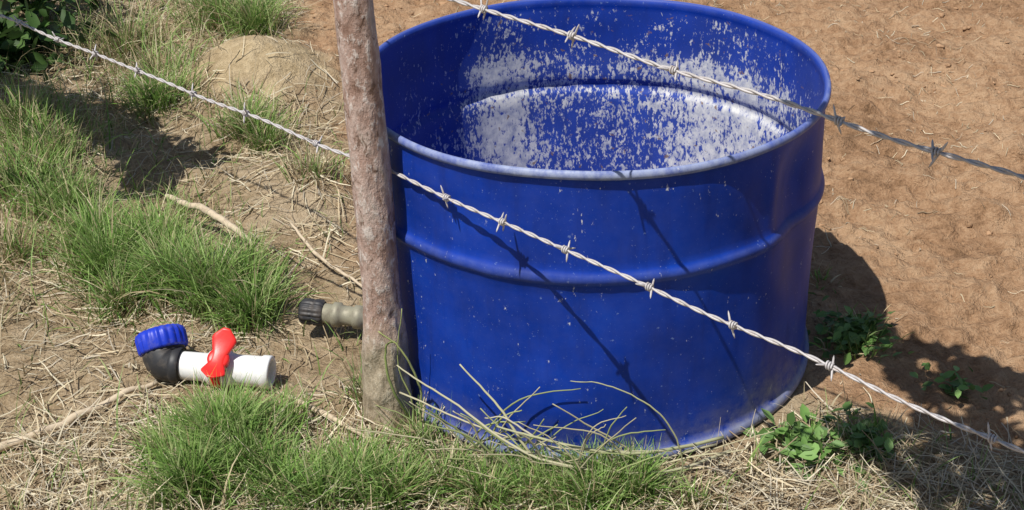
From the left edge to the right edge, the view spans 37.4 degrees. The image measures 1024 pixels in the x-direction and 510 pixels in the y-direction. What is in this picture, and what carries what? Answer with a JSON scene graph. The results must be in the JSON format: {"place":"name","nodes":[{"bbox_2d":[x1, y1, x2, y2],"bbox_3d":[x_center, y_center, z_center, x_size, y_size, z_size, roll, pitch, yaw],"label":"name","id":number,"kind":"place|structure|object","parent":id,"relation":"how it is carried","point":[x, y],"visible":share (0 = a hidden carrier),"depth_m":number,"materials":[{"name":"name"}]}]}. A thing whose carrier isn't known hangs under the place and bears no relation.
{"place":"outdoors","nodes":[
{"label":"outdoors","id":0,"kind":"place"},
{"bbox_2d":[0,0,1023,509],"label":"ground","id":1,"kind":"structure","parent":0,"point":[964,334],"depth_m":2.39,"materials":[{"name":"soil"}]},
{"bbox_2d":[0,0,115,81],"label":"shrub","id":2,"kind":"object","parent":1,"relation":"on","point":[18,45],"visible":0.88,"depth_m":3.01,"materials":[{"name":"green plant"}]},
{"bbox_2d":[0,381,157,451],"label":"stick","id":3,"kind":"object","parent":1,"relation":"on","point":[108,402],"visible":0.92,"depth_m":1.93,"materials":[{"name":"brown wood"}]},
{"bbox_2d":[135,323,275,388],"bbox_3d":[-0.412,0.135,2.000,0.195,0.087,0.086,9,31,19],"label":"ball valve with elbow","id":4,"kind":"object","parent":1,"relation":"on","point":[164,354],"visible":0.96,"depth_m":1.99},
{"bbox_2d":[165,194,267,259],"bbox_3d":[-0.455,-0.046,2.328,0.240,0.051,0.012,22,37,36],"label":"stick","id":5,"kind":"object","parent":1,"relation":"on","point":[212,214],"visible":0.74,"depth_m":2.32,"materials":[{"name":"brown wood"}]},
{"bbox_2d":[276,391,365,438],"bbox_3d":[-0.242,0.202,1.935,0.164,0.010,0.010,21,36,35],"label":"stick","id":6,"kind":"object","parent":1,"relation":"on","point":[331,417],"visible":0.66,"depth_m":1.93,"materials":[{"name":"brown wood"}]},
{"bbox_2d":[290,222,361,287],"bbox_3d":[-0.285,0.001,2.289,0.015,0.019,0.228,-20,34,-30],"label":"stick","id":7,"kind":"object","parent":1,"relation":"on","point":[318,255],"visible":0.91,"depth_m":2.29,"materials":[{"name":"brown wood"}]},
{"bbox_2d":[333,0,413,433],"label":"fence post","id":8,"kind":"object","parent":1,"relation":"on","point":[364,108],"visible":0.9,"depth_m":1.77,"materials":[{"name":"brown wood"}]},
{"bbox_2d":[0,14,1023,452],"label":"barbed wire","id":9,"kind":"object","parent":8,"relation":"attached to","point":[650,288],"visible":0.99,"depth_m":1.60,"materials":[{"name":"silver metal"}]},
{"bbox_2d":[448,0,1023,193],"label":"barbed wire","id":10,"kind":"object","parent":8,"relation":"attached to","point":[933,150],"visible":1,"depth_m":1.36,"materials":[{"name":"silver metal"}]},
{"bbox_2d":[0,0,1023,509],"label":"grass","id":11,"kind":"structure","parent":1,"relation":"on","point":[156,254],"depth_m":2.16,"materials":[{"name":"green plant"}]},
{"bbox_2d":[0,0,1023,509],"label":"straw litter","id":12,"kind":"object","parent":1,"relation":"on","point":[114,460],"visible":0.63,"depth_m":1.87,"materials":[{"name":"beige plant"}]},
{"bbox_2d":[347,308,773,492],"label":"dry grass stalks","id":13,"kind":"object","parent":1,"relation":"on","point":[529,436],"visible":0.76,"depth_m":1.78,"materials":[{"name":"beige plant"}]},
{"bbox_2d":[379,0,831,461],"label":"blue metal drum","id":14,"kind":"object","parent":1,"relation":"on","point":[706,197],"visible":0.87,"depth_m":1.83,"materials":[{"name":"paint"}]},
{"bbox_2d":[298,298,362,328],"bbox_3d":[-0.220,0.084,2.095,0.151,0.038,0.038,4,29,11],"label":"drum outlet fitting","id":15,"kind":"object","parent":14,"relation":"attached to","point":[318,312],"visible":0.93,"depth_m":2.09,"materials":[{"name":"beige plastic"}]},
{"bbox_2d":[287,0,1023,450],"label":"soil clods","id":16,"kind":"object","parent":1,"relation":"on","point":[1001,406],"visible":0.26,"depth_m":2.69,"materials":[{"name":"brown soil"}]},
{"bbox_2d":[743,403,870,491],"bbox_3d":[0.366,0.228,1.843,0.177,0.049,0.109,20,35,33],"label":"weed plant","id":17,"kind":"object","parent":1,"relation":"on","point":[804,440],"visible":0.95,"depth_m":1.84,"materials":[{"name":"green plant"}]},
{"bbox_2d":[819,401,894,473],"bbox_3d":[0.417,0.217,1.869,0.127,0.036,0.124,-25,37,-36],"label":"weed plant","id":18,"kind":"object","parent":1,"relation":"on","point":[857,432],"visible":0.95,"depth_m":1.84,"materials":[{"name":"green plant"}]},
{"bbox_2d":[807,292,914,364],"bbox_3d":[0.469,0.095,2.084,0.151,0.041,0.190,0,29,3],"label":"weed plant","id":19,"kind":"object","parent":1,"relation":"on","point":[845,324],"visible":0.98,"depth_m":2.06,"materials":[{"name":"green plant"}]},
{"bbox_2d":[910,362,993,399],"bbox_3d":[0.577,0.167,1.985,0.104,0.037,0.088,19,35,33],"label":"weed plant","id":20,"kind":"object","parent":1,"relation":"on","point":[959,385],"visible":1,"depth_m":1.98,"materials":[{"name":"green plant"}]}
]}

